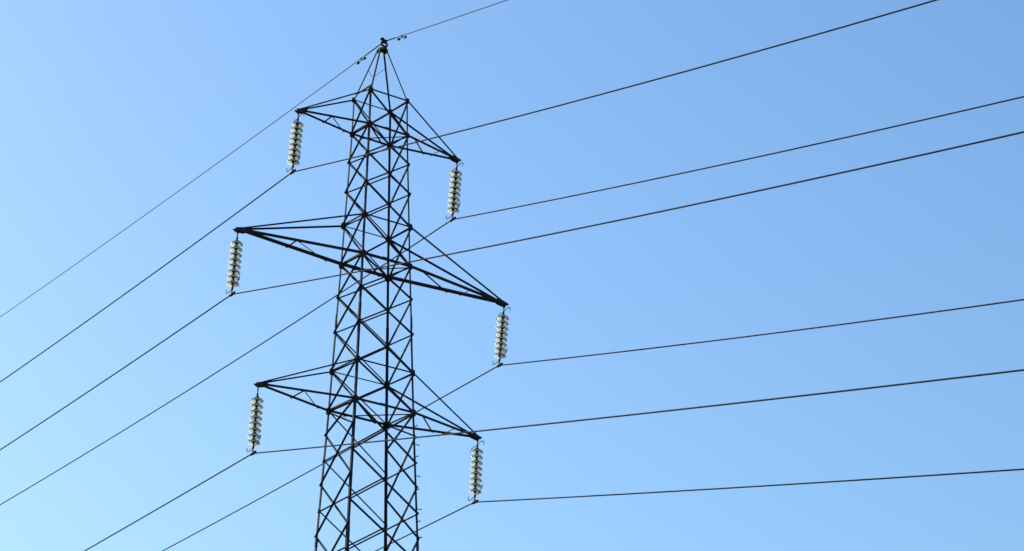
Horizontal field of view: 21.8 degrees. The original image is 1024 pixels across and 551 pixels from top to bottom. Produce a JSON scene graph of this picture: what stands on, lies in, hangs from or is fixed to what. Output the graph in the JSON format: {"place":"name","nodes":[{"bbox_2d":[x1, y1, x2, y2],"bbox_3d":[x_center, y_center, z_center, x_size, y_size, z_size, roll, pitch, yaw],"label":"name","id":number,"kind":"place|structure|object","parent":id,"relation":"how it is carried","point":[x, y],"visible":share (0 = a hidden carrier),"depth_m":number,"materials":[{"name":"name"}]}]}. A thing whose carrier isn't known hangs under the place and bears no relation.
{"place":"outdoors","nodes":[
{"label":"outdoors","id":0,"kind":"place"},
{"bbox_2d":[0,0,1023,550],"label":"sky","id":1,"kind":"structure","parent":0,"point":[109,109],"materials":[{"name":"blue"}]},
{"bbox_3d":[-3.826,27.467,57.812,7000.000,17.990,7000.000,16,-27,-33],"label":"ground","id":2,"kind":"structure","parent":0,"visible":0},
{"bbox_2d":[233,37,508,550],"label":"transmission tower","id":3,"kind":"structure","parent":2,"relation":"on","point":[388,278],"depth_m":68.55,"materials":[{"name":"metal"}]},
{"bbox_2d":[226,233,242,296],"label":"insulator string","id":4,"kind":"object","parent":3,"relation":"hanging from","point":[234,260],"visible":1,"depth_m":66.44,"materials":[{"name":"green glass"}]},
{"bbox_2d":[0,131,1023,449],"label":"conductor","id":5,"kind":"object","parent":4,"relation":"hanging from","point":[536,237],"visible":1,"depth_m":54.96,"materials":[{"name":"metal"}]},
{"bbox_2d":[0,0,506,316],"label":"earth wire","id":6,"kind":"object","parent":3,"relation":"attached to","point":[257,134],"visible":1,"depth_m":76.03,"materials":[{"name":"metal"}]},
{"bbox_2d":[247,387,263,455],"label":"insulator string","id":7,"kind":"object","parent":3,"relation":"hanging from","point":[256,406],"visible":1,"depth_m":65.37,"materials":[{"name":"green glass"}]},
{"bbox_2d":[84,369,1023,550],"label":"conductor","id":8,"kind":"object","parent":7,"relation":"hanging from","point":[1002,372],"visible":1,"depth_m":53.73,"materials":[{"name":"metal"}]},
{"bbox_2d":[286,113,303,174],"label":"insulator string","id":9,"kind":"object","parent":3,"relation":"hanging from","point":[295,140],"visible":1,"depth_m":68.75,"materials":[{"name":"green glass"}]},
{"bbox_2d":[0,0,937,381],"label":"conductor","id":10,"kind":"object","parent":9,"relation":"hanging from","point":[480,126],"visible":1,"depth_m":60.96,"materials":[{"name":"metal"}]},
{"bbox_2d":[446,161,462,221],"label":"insulator string","id":11,"kind":"object","parent":3,"relation":"hanging from","point":[453,205],"visible":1,"depth_m":71.51,"materials":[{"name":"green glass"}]},
{"bbox_2d":[0,96,1023,504],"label":"conductor","id":12,"kind":"object","parent":11,"relation":"hanging from","point":[532,204],"visible":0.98,"depth_m":67.27,"materials":[{"name":"metal"}]},
{"bbox_2d":[468,441,483,503],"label":"insulator string","id":13,"kind":"object","parent":3,"relation":"hanging from","point":[476,468],"visible":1,"depth_m":69.05,"materials":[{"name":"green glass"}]},
{"bbox_2d":[375,468,1023,550],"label":"conductor","id":14,"kind":"object","parent":13,"relation":"hanging from","point":[717,489],"visible":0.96,"depth_m":60.51,"materials":[{"name":"metal"}]},
{"bbox_2d":[493,306,509,367],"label":"insulator string","id":15,"kind":"object","parent":3,"relation":"hanging from","point":[500,350],"visible":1,"depth_m":70.96,"materials":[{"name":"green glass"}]},
{"bbox_2d":[162,299,1023,550],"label":"conductor","id":16,"kind":"object","parent":15,"relation":"hanging from","point":[620,352],"visible":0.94,"depth_m":65.59,"materials":[{"name":"metal"}]}
]}

